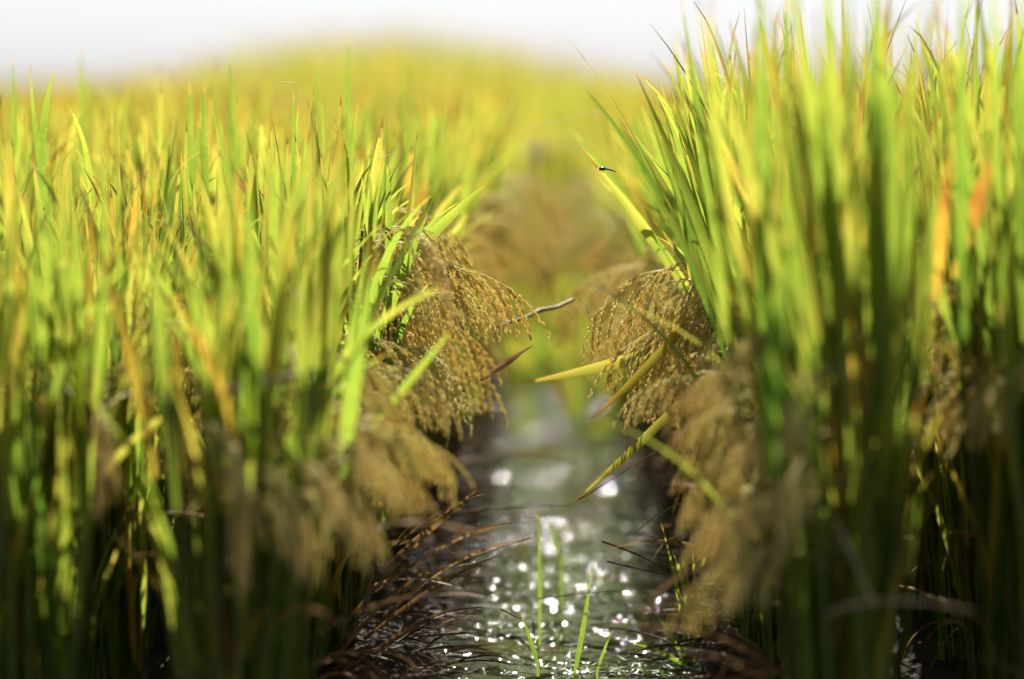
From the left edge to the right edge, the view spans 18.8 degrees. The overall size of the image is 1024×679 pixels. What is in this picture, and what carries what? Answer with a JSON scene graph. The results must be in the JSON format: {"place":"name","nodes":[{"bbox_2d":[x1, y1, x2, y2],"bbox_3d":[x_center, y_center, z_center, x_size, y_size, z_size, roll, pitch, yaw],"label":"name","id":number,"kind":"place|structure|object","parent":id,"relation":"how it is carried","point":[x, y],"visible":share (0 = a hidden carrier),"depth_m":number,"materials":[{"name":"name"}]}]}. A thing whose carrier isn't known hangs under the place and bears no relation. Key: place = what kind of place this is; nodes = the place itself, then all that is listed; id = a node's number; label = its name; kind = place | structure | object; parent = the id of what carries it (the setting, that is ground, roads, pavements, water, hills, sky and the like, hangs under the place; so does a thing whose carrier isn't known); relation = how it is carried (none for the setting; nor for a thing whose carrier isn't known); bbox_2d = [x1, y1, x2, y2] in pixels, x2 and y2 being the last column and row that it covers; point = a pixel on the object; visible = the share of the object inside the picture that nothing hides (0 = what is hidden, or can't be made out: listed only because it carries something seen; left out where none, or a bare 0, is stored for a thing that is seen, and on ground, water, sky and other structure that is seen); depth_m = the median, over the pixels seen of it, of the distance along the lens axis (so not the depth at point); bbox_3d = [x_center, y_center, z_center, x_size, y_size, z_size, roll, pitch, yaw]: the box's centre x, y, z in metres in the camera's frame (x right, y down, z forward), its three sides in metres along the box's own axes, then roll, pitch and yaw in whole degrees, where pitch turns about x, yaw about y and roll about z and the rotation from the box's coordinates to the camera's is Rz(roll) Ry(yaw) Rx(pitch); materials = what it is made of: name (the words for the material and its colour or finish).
{"place":"outdoors","nodes":[
{"label":"outdoors","id":0,"kind":"place"},
{"bbox_2d":[1,83,969,678],"bbox_3d":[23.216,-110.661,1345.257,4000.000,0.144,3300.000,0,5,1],"label":"ground","id":1,"kind":"structure","parent":0,"point":[921,649],"depth_m":4.79,"materials":[{"name":"soil"}]},
{"bbox_2d":[0,64,62,411],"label":"rice plant","id":2,"kind":"object","parent":1,"relation":"on","point":[40,147],"visible":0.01,"depth_m":4.56,"materials":[{"name":"green plant"}]},
{"bbox_2d":[0,80,101,427],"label":"rice plant","id":3,"kind":"object","parent":1,"relation":"on","point":[17,156],"depth_m":4.84,"materials":[{"name":"green plant"}]},
{"bbox_2d":[0,114,103,246],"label":"rice plant","id":4,"kind":"object","parent":1,"relation":"on","point":[55,188],"visible":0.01,"depth_m":5.35,"materials":[{"name":"green plant"}]},
{"bbox_2d":[0,55,127,268],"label":"rice plant","id":5,"kind":"object","parent":1,"relation":"on","point":[68,143],"depth_m":5.06,"materials":[{"name":"green plant"}]},
{"bbox_2d":[21,88,143,216],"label":"rice plant","id":6,"kind":"object","parent":1,"relation":"on","point":[95,148],"visible":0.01,"depth_m":5.53,"materials":[{"name":"green plant"}]},
{"bbox_2d":[0,45,169,205],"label":"rice plant","id":7,"kind":"object","parent":1,"relation":"on","point":[81,90],"depth_m":5.67,"materials":[{"name":"green plant"}]},
{"bbox_2d":[0,125,220,678],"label":"rice plant","id":8,"kind":"object","parent":1,"relation":"on","point":[34,552],"visible":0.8,"depth_m":3.67,"materials":[{"name":"green plant"}]},
{"bbox_2d":[0,120,233,678],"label":"rice plant","id":9,"kind":"object","parent":1,"relation":"on","point":[49,467],"visible":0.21,"depth_m":3.94,"materials":[{"name":"green plant"}]},
{"bbox_2d":[52,73,185,163],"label":"rice plant","id":10,"kind":"object","parent":1,"relation":"on","point":[99,128],"visible":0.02,"depth_m":7.83,"materials":[{"name":"green plant"}]},
{"bbox_2d":[0,151,245,675],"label":"rice plant","id":11,"kind":"object","parent":1,"relation":"on","point":[158,483],"visible":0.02,"depth_m":4.36,"materials":[{"name":"green plant"}]},
{"bbox_2d":[64,93,186,186],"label":"rice plant","id":12,"kind":"object","parent":1,"relation":"on","point":[132,144],"visible":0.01,"depth_m":6.41,"materials":[{"name":"green plant"}]},
{"bbox_2d":[72,100,182,214],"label":"rice plant","id":13,"kind":"object","parent":1,"relation":"on","point":[126,155],"depth_m":6.00,"materials":[{"name":"green plant"}]},
{"bbox_2d":[0,129,279,678],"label":"rice plant","id":14,"kind":"object","parent":1,"relation":"on","point":[127,616],"visible":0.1,"depth_m":4.15,"materials":[{"name":"green plant"}]},
{"bbox_2d":[58,72,241,155],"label":"rice plant","id":15,"kind":"object","parent":1,"relation":"on","point":[214,98],"visible":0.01,"depth_m":6.65,"materials":[{"name":"green plant"}]},
{"bbox_2d":[69,52,244,541],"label":"rice plant","id":16,"kind":"object","parent":1,"relation":"on","point":[190,145],"depth_m":4.99,"materials":[{"name":"green plant"}]},
{"bbox_2d":[29,83,296,649],"bbox_3d":[-0.573,0.048,4.670,0.509,0.875,0.501,0,5,1],"label":"rice plant","id":17,"kind":"object","parent":1,"relation":"on","point":[162,496],"depth_m":4.58,"materials":[{"name":"green plant"}]},
{"bbox_2d":[79,56,246,220],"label":"rice plant","id":18,"kind":"object","parent":1,"relation":"on","point":[164,155],"depth_m":5.42,"materials":[{"name":"green plant"}]},
{"bbox_2d":[60,67,288,151],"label":"rice plant","id":19,"kind":"object","parent":1,"relation":"on","point":[179,141],"visible":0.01,"depth_m":6.74,"materials":[{"name":"green plant"}]},
{"bbox_2d":[40,56,322,625],"bbox_3d":[-0.571,0.033,4.725,0.517,0.929,0.340,-4,6,-37],"label":"rice plant","id":20,"kind":"object","parent":1,"relation":"on","point":[188,182],"depth_m":4.77,"materials":[{"name":"green plant"}]},
{"bbox_2d":[122,69,283,162],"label":"rice plant","id":21,"kind":"object","parent":1,"relation":"on","point":[192,112],"depth_m":7.08,"materials":[{"name":"green plant"}]},
{"bbox_2d":[127,72,298,219],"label":"rice plant","id":22,"kind":"object","parent":1,"relation":"on","point":[150,135],"depth_m":5.64,"materials":[{"name":"green plant"}]},
{"bbox_2d":[145,80,292,211],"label":"rice plant","id":23,"kind":"object","parent":1,"relation":"on","point":[284,150],"depth_m":5.78,"materials":[{"name":"green plant"}]},
{"bbox_2d":[88,34,350,580],"bbox_3d":[-0.548,-0.035,5.197,0.567,0.952,0.429,3,6,30],"label":"rice plant","id":24,"kind":"object","parent":1,"relation":"on","point":[149,182],"depth_m":5.16,"materials":[{"name":"green plant"}]},
{"bbox_2d":[183,63,336,206],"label":"rice plant","id":25,"kind":"object","parent":1,"relation":"on","point":[265,114],"depth_m":6.07,"materials":[{"name":"green plant"}]},
{"bbox_2d":[41,128,496,678],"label":"rice plant","id":26,"kind":"object","parent":1,"relation":"on","point":[243,614],"visible":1,"depth_m":3.57,"materials":[{"name":"green plant"}]},
{"bbox_2d":[192,370,313,398],"bbox_3d":[-0.298,0.052,3.542,0.152,0.039,0.018,2,5,21],"label":"dry straw","id":27,"kind":"object","parent":26,"relation":"on","point":[230,388],"visible":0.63,"depth_m":3.53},
{"bbox_2d":[93,133,450,678],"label":"rice plant","id":28,"kind":"object","parent":1,"relation":"on","point":[271,245],"visible":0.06,"depth_m":3.96,"materials":[{"name":"green plant"}]},
{"bbox_2d":[103,111,481,678],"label":"rice plant","id":29,"kind":"object","parent":1,"relation":"on","point":[237,251],"visible":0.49,"depth_m":3.84,"materials":[{"name":"green plant"}]},
{"bbox_2d":[228,62,368,166],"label":"rice plant","id":30,"kind":"object","parent":1,"relation":"on","point":[261,106],"depth_m":6.64,"materials":[{"name":"green plant"}]},
{"bbox_2d":[163,100,467,678],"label":"rice plant","id":31,"kind":"object","parent":1,"relation":"on","point":[320,602],"visible":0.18,"depth_m":4.20,"materials":[{"name":"green plant"}]},
{"bbox_2d":[206,73,427,165],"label":"rice plant","id":32,"kind":"object","parent":1,"relation":"on","point":[304,115],"visible":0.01,"depth_m":6.89,"materials":[{"name":"green plant"}]},
{"bbox_2d":[144,117,508,619],"bbox_3d":[-0.253,0.058,4.878,0.548,0.824,0.465,1,5,16],"label":"rice plant","id":33,"kind":"object","parent":1,"relation":"on","point":[411,342],"visible":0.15,"depth_m":4.82,"materials":[{"name":"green plant"}]},
{"bbox_2d":[185,98,509,592],"bbox_3d":[-0.260,0.061,4.656,0.524,0.850,0.569,0,5,1],"label":"rice plant","id":34,"kind":"object","parent":1,"relation":"on","point":[421,262],"visible":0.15,"depth_m":4.66,"materials":[{"name":"green plant"}]},
{"bbox_2d":[222,92,481,566],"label":"rice plant","id":35,"kind":"object","parent":1,"relation":"on","point":[405,192],"visible":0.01,"depth_m":5.15,"materials":[{"name":"green plant"}]},
{"bbox_2d":[181,86,551,665],"bbox_3d":[-0.248,0.070,4.443,0.551,0.867,0.500,2,5,20],"label":"rice plant","id":36,"kind":"object","parent":1,"relation":"on","point":[438,268],"visible":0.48,"depth_m":4.45,"materials":[{"name":"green plant"}]},
{"bbox_2d":[259,94,498,560],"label":"rice plant","id":37,"kind":"object","parent":1,"relation":"on","point":[424,187],"visible":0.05,"depth_m":5.29,"materials":[{"name":"green plant"}]},
{"bbox_2d":[312,97,506,541],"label":"rice plant","id":38,"kind":"object","parent":1,"relation":"on","point":[460,232],"visible":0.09,"depth_m":5.55,"materials":[{"name":"green plant"}]},
{"bbox_2d":[328,107,514,552],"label":"rice plant","id":39,"kind":"object","parent":1,"relation":"on","point":[432,161],"visible":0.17,"depth_m":5.62,"materials":[{"name":"green plant"}]},
{"bbox_2d":[359,103,540,511],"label":"rice plant","id":40,"kind":"object","parent":1,"relation":"on","point":[420,176],"visible":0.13,"depth_m":6.00,"materials":[{"name":"green plant"}]},
{"bbox_2d":[369,75,544,347],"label":"rice plant","id":41,"kind":"object","parent":1,"relation":"on","point":[485,124],"visible":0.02,"depth_m":8.04,"materials":[{"name":"green plant"}]},
{"bbox_2d":[387,81,539,196],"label":"rice plant","id":42,"kind":"object","parent":1,"relation":"on","point":[484,106],"visible":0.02,"depth_m":8.41,"materials":[{"name":"green plant"}]},
{"bbox_2d":[363,78,575,442],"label":"rice plant","id":43,"kind":"object","parent":1,"relation":"on","point":[538,233],"visible":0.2,"depth_m":6.84,"materials":[{"name":"green plant"}]},
{"bbox_2d":[372,80,572,266],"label":"rice plant","id":44,"kind":"object","parent":1,"relation":"on","point":[485,189],"visible":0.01,"depth_m":7.44,"materials":[{"name":"green plant"}]},
{"bbox_2d":[389,85,559,252],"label":"rice plant","id":45,"kind":"object","parent":1,"relation":"on","point":[514,159],"visible":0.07,"depth_m":8.73,"materials":[{"name":"green plant"}]},
{"bbox_2d":[407,67,548,247],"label":"rice plant","id":46,"kind":"object","parent":1,"relation":"on","point":[503,138],"visible":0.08,"depth_m":8.22,"materials":[{"name":"green plant"}]},
{"bbox_2d":[378,92,582,444],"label":"rice plant","id":47,"kind":"object","parent":1,"relation":"on","point":[489,239],"visible":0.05,"depth_m":7.24,"materials":[{"name":"green plant"}]},
{"bbox_2d":[381,89,582,411],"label":"rice plant","id":48,"kind":"object","parent":1,"relation":"on","point":[562,209],"visible":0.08,"depth_m":7.67,"materials":[{"name":"green plant"}]},
{"bbox_2d":[414,74,561,360],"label":"rice plant","id":49,"kind":"object","parent":1,"relation":"on","point":[472,115],"visible":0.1,"depth_m":9.01,"materials":[{"name":"green plant"}]},
{"bbox_2d":[392,82,589,447],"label":"rice plant","id":50,"kind":"object","parent":1,"relation":"on","point":[503,164],"visible":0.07,"depth_m":6.98,"materials":[{"name":"green plant"}]},
{"bbox_2d":[0,8,982,358],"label":"rice crop","id":51,"kind":"object","parent":1,"relation":"on","point":[556,160],"visible":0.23,"depth_m":13.69,"materials":[{"name":"yellow plant"}]},
{"bbox_2d":[434,86,557,194],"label":"rice plant","id":52,"kind":"object","parent":1,"relation":"on","point":[544,183],"visible":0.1,"depth_m":9.98,"materials":[{"name":"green plant"}]},
{"bbox_2d":[549,98,668,418],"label":"rice plant","id":53,"kind":"object","parent":1,"relation":"on","point":[581,202],"visible":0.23,"depth_m":7.68,"materials":[{"name":"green plant"}]},
{"bbox_2d":[552,87,665,368],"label":"rice plant","id":54,"kind":"object","parent":1,"relation":"on","point":[593,140],"visible":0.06,"depth_m":8.43,"materials":[{"name":"green plant"}]},
{"bbox_2d":[558,78,669,298],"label":"rice plant","id":55,"kind":"object","parent":1,"relation":"on","point":[609,123],"visible":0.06,"depth_m":9.92,"materials":[{"name":"green plant"}]},
{"bbox_2d":[554,88,674,200],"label":"rice plant","id":56,"kind":"object","parent":1,"relation":"on","point":[574,185],"visible":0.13,"depth_m":9.06,"materials":[{"name":"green plant"}]},
{"bbox_2d":[559,83,677,172],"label":"rice plant","id":57,"kind":"object","parent":1,"relation":"on","point":[582,161],"depth_m":10.47,"materials":[{"name":"green plant"}]},
{"bbox_2d":[557,100,682,265],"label":"rice plant","id":58,"kind":"object","parent":1,"relation":"on","point":[602,179],"visible":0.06,"depth_m":7.84,"materials":[{"name":"green plant"}]},
{"bbox_2d":[564,99,677,431],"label":"rice plant","id":59,"kind":"object","parent":1,"relation":"on","point":[612,220],"visible":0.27,"depth_m":7.18,"materials":[{"name":"green plant"}]},
{"bbox_2d":[550,87,696,496],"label":"rice plant","id":60,"kind":"object","parent":1,"relation":"on","point":[638,234],"visible":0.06,"depth_m":6.11,"materials":[{"name":"green plant"}]},
{"bbox_2d":[578,125,679,474],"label":"rice plant","id":61,"kind":"object","parent":1,"relation":"on","point":[623,254],"visible":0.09,"depth_m":6.54,"materials":[{"name":"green plant"}]},
{"bbox_2d":[571,101,692,492],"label":"rice plant","id":62,"kind":"object","parent":1,"relation":"on","point":[609,239],"visible":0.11,"depth_m":6.43,"materials":[{"name":"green plant"}]},
{"bbox_2d":[534,104,733,457],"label":"rice plant","id":63,"kind":"object","parent":1,"relation":"on","point":[576,233],"visible":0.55,"depth_m":6.65,"materials":[{"name":"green plant"}]},
{"bbox_2d":[559,99,719,434],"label":"rice plant","id":64,"kind":"object","parent":1,"relation":"on","point":[604,202],"visible":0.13,"depth_m":7.38,"materials":[{"name":"green plant"}]},
{"bbox_2d":[551,63,745,546],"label":"rice plant","id":65,"kind":"object","parent":1,"relation":"on","point":[663,224],"visible":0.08,"depth_m":5.44,"materials":[{"name":"green plant"}]},
{"bbox_2d":[537,78,769,444],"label":"rice plant","id":66,"kind":"object","parent":1,"relation":"on","point":[593,228],"visible":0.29,"depth_m":6.96,"materials":[{"name":"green plant"}]},
{"bbox_2d":[590,64,769,557],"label":"rice plant","id":67,"kind":"object","parent":1,"relation":"on","point":[634,253],"visible":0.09,"depth_m":5.75,"materials":[{"name":"green plant"}]},
{"bbox_2d":[570,21,817,595],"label":"rice plant","id":68,"kind":"object","parent":1,"relation":"on","point":[619,281],"visible":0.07,"depth_m":5.27,"materials":[{"name":"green plant"}]},
{"bbox_2d":[621,1,809,530],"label":"rice plant","id":69,"kind":"object","parent":1,"relation":"on","point":[668,183],"visible":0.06,"depth_m":5.06,"materials":[{"name":"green plant"}]},
{"bbox_2d":[516,0,945,678],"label":"rice plant","id":70,"kind":"object","parent":1,"relation":"on","point":[770,628],"visible":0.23,"depth_m":4.17,"materials":[{"name":"green plant"}]},
{"bbox_2d":[574,0,905,663],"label":"rice plant","id":71,"kind":"object","parent":1,"relation":"on","point":[648,369],"visible":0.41,"depth_m":4.43,"materials":[{"name":"green plant"}]},
{"bbox_2d":[593,25,897,557],"bbox_3d":[0.370,-0.012,4.864,0.469,0.962,0.371,-3,6,-33],"label":"rice plant","id":72,"kind":"object","parent":1,"relation":"on","point":[668,303],"visible":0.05,"depth_m":4.81,"materials":[{"name":"green plant"}]},
{"bbox_2d":[581,11,948,633],"bbox_3d":[0.349,-0.008,4.679,0.537,0.984,0.464,-4,6,-36],"label":"rice plant","id":73,"kind":"object","parent":1,"relation":"on","point":[648,234],"visible":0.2,"depth_m":4.60,"materials":[{"name":"green plant"}]},
{"bbox_2d":[580,0,983,678],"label":"rice plant","id":74,"kind":"object","parent":1,"relation":"on","point":[794,656],"visible":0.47,"depth_m":3.73,"materials":[{"name":"green plant"}]},
{"bbox_2d":[599,3,971,678],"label":"rice plant","id":75,"kind":"object","parent":1,"relation":"on","point":[727,419],"visible":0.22,"depth_m":3.85,"materials":[{"name":"green plant"}]},
{"bbox_2d":[634,0,993,678],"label":"rice plant","id":76,"kind":"object","parent":1,"relation":"on","point":[859,480],"visible":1,"depth_m":3.49,"materials":[{"name":"green plant"}]},
{"bbox_2d":[825,599,972,616],"bbox_3d":[0.421,0.291,3.366,0.160,0.024,0.028,0,5,1],"label":"dry straw","id":77,"kind":"object","parent":76,"relation":"on","point":[846,606],"visible":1,"depth_m":3.36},
{"bbox_2d":[810,3,981,632],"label":"rice plant","id":78,"kind":"object","parent":1,"relation":"on","point":[928,562],"visible":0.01,"depth_m":4.73,"materials":[{"name":"green plant"}]},
{"bbox_2d":[822,13,982,586],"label":"rice plant","id":79,"kind":"object","parent":1,"relation":"on","point":[900,116],"visible":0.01,"depth_m":5.18,"materials":[{"name":"green plant"}]},
{"bbox_2d":[837,0,1019,678],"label":"rice plant","id":80,"kind":"object","parent":1,"relation":"on","point":[965,575],"visible":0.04,"depth_m":4.25,"materials":[{"name":"green plant"}]},
{"bbox_2d":[854,35,1005,619],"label":"rice plant","id":81,"kind":"object","parent":1,"relation":"on","point":[921,576],"depth_m":4.91,"materials":[{"name":"green plant"}]},
{"bbox_2d":[857,0,1007,675],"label":"rice plant","id":82,"kind":"object","parent":1,"relation":"on","point":[943,636],"depth_m":4.51,"materials":[{"name":"green plant"}]},
{"bbox_2d":[854,0,1012,126],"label":"rice plant","id":83,"kind":"object","parent":1,"relation":"on","point":[913,57],"depth_m":5.34,"materials":[{"name":"green plant"}]},
{"bbox_2d":[865,0,1023,678],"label":"rice plant","id":84,"kind":"object","parent":1,"relation":"on","point":[967,219],"visible":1,"depth_m":3.59,"materials":[{"name":"green plant"}]},
{"bbox_2d":[889,2,1023,678],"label":"rice plant","id":85,"kind":"object","parent":1,"relation":"on","point":[949,415],"visible":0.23,"depth_m":4.02,"materials":[{"name":"green plant"}]},
{"bbox_2d":[894,0,1023,678],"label":"rice plant","id":86,"kind":"object","parent":1,"relation":"on","point":[1002,564],"visible":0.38,"depth_m":3.88,"materials":[{"name":"green plant"}]},
{"bbox_2d":[0,0,1020,82],"label":"sky","id":87,"kind":"structure","parent":0,"point":[47,35],"materials":[{"name":"white"}]},
{"bbox_2d":[436,257,700,678],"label":"water","id":88,"kind":"structure","parent":0,"point":[573,482],"depth_m":5.64,"materials":[{"name":"liquid"}]},
{"bbox_2d":[327,71,549,494],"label":"rice plant","id":89,"kind":"object","parent":88,"relation":"on","point":[490,222],"visible":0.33,"depth_m":6.15,"materials":[{"name":"green plant"}]},
{"bbox_2d":[360,78,560,465],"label":"rice plant","id":90,"kind":"object","parent":88,"relation":"on","point":[496,155],"visible":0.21,"depth_m":6.64,"materials":[{"name":"green plant"}]},
{"bbox_2d":[371,62,572,505],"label":"rice plant","id":91,"kind":"object","parent":88,"relation":"on","point":[405,114],"visible":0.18,"depth_m":6.37,"materials":[{"name":"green plant"}]},
{"bbox_2d":[493,384,561,436],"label":"grass tuft","id":92,"kind":"object","parent":88,"relation":"on","point":[531,424],"visible":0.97,"depth_m":7.64,"materials":[{"name":"green plant"}]},
{"bbox_2d":[537,511,541,645],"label":"grass plant","id":93,"kind":"object","parent":88,"relation":"on","point":[539,594],"depth_m":4.80,"materials":[{"name":"green plant"}]},
{"bbox_2d":[485,253,602,394],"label":"grass tuft","id":94,"kind":"object","parent":88,"relation":"on","point":[513,350],"visible":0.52,"depth_m":8.71,"materials":[{"name":"green plant"}]},
{"bbox_2d":[501,263,597,376],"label":"grass tuft","id":95,"kind":"object","parent":88,"relation":"on","point":[529,296],"visible":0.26,"depth_m":9.21,"materials":[{"name":"green plant"}]},
{"bbox_2d":[317,344,783,678],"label":"straw litter","id":96,"kind":"object","parent":88,"relation":"on","point":[477,575],"visible":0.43,"depth_m":5.14,"materials":[{"name":"plant"}]},
{"bbox_2d":[633,523,715,666],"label":"weed sprig","id":97,"kind":"object","parent":96,"relation":"on","point":[684,582],"visible":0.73,"depth_m":4.52,"materials":[{"name":"green plant"}]},
{"bbox_2d":[507,256,600,359],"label":"grass tuft","id":98,"kind":"object","parent":88,"relation":"on","point":[562,310],"visible":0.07,"depth_m":9.80,"materials":[{"name":"green plant"}]},
{"bbox_2d":[518,276,611,386],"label":"grass tuft","id":99,"kind":"object","parent":88,"relation":"on","point":[568,352],"visible":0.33,"depth_m":8.92,"materials":[{"name":"green plant"}]},
{"bbox_2d":[510,261,627,408],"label":"grass tuft","id":100,"kind":"object","parent":88,"relation":"on","point":[590,384],"visible":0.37,"depth_m":8.31,"materials":[{"name":"green plant"}]},
{"bbox_2d":[541,350,604,424],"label":"grass tuft","id":101,"kind":"object","parent":88,"relation":"on","point":[577,407],"visible":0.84,"depth_m":7.94,"materials":[{"name":"green plant"}]},
{"bbox_2d":[458,376,703,678],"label":"water weed","id":102,"kind":"object","parent":88,"relation":"on","point":[596,596],"visible":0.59,"depth_m":5.68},
{"bbox_2d":[572,571,591,676],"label":"grass plant","id":103,"kind":"object","parent":88,"relation":"on","point":[581,639],"depth_m":4.55,"materials":[{"name":"green plant"}]},
{"bbox_2d":[574,392,629,446],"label":"grass tuft","id":104,"kind":"object","parent":88,"relation":"on","point":[598,434],"visible":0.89,"depth_m":7.43,"materials":[{"name":"green plant"}]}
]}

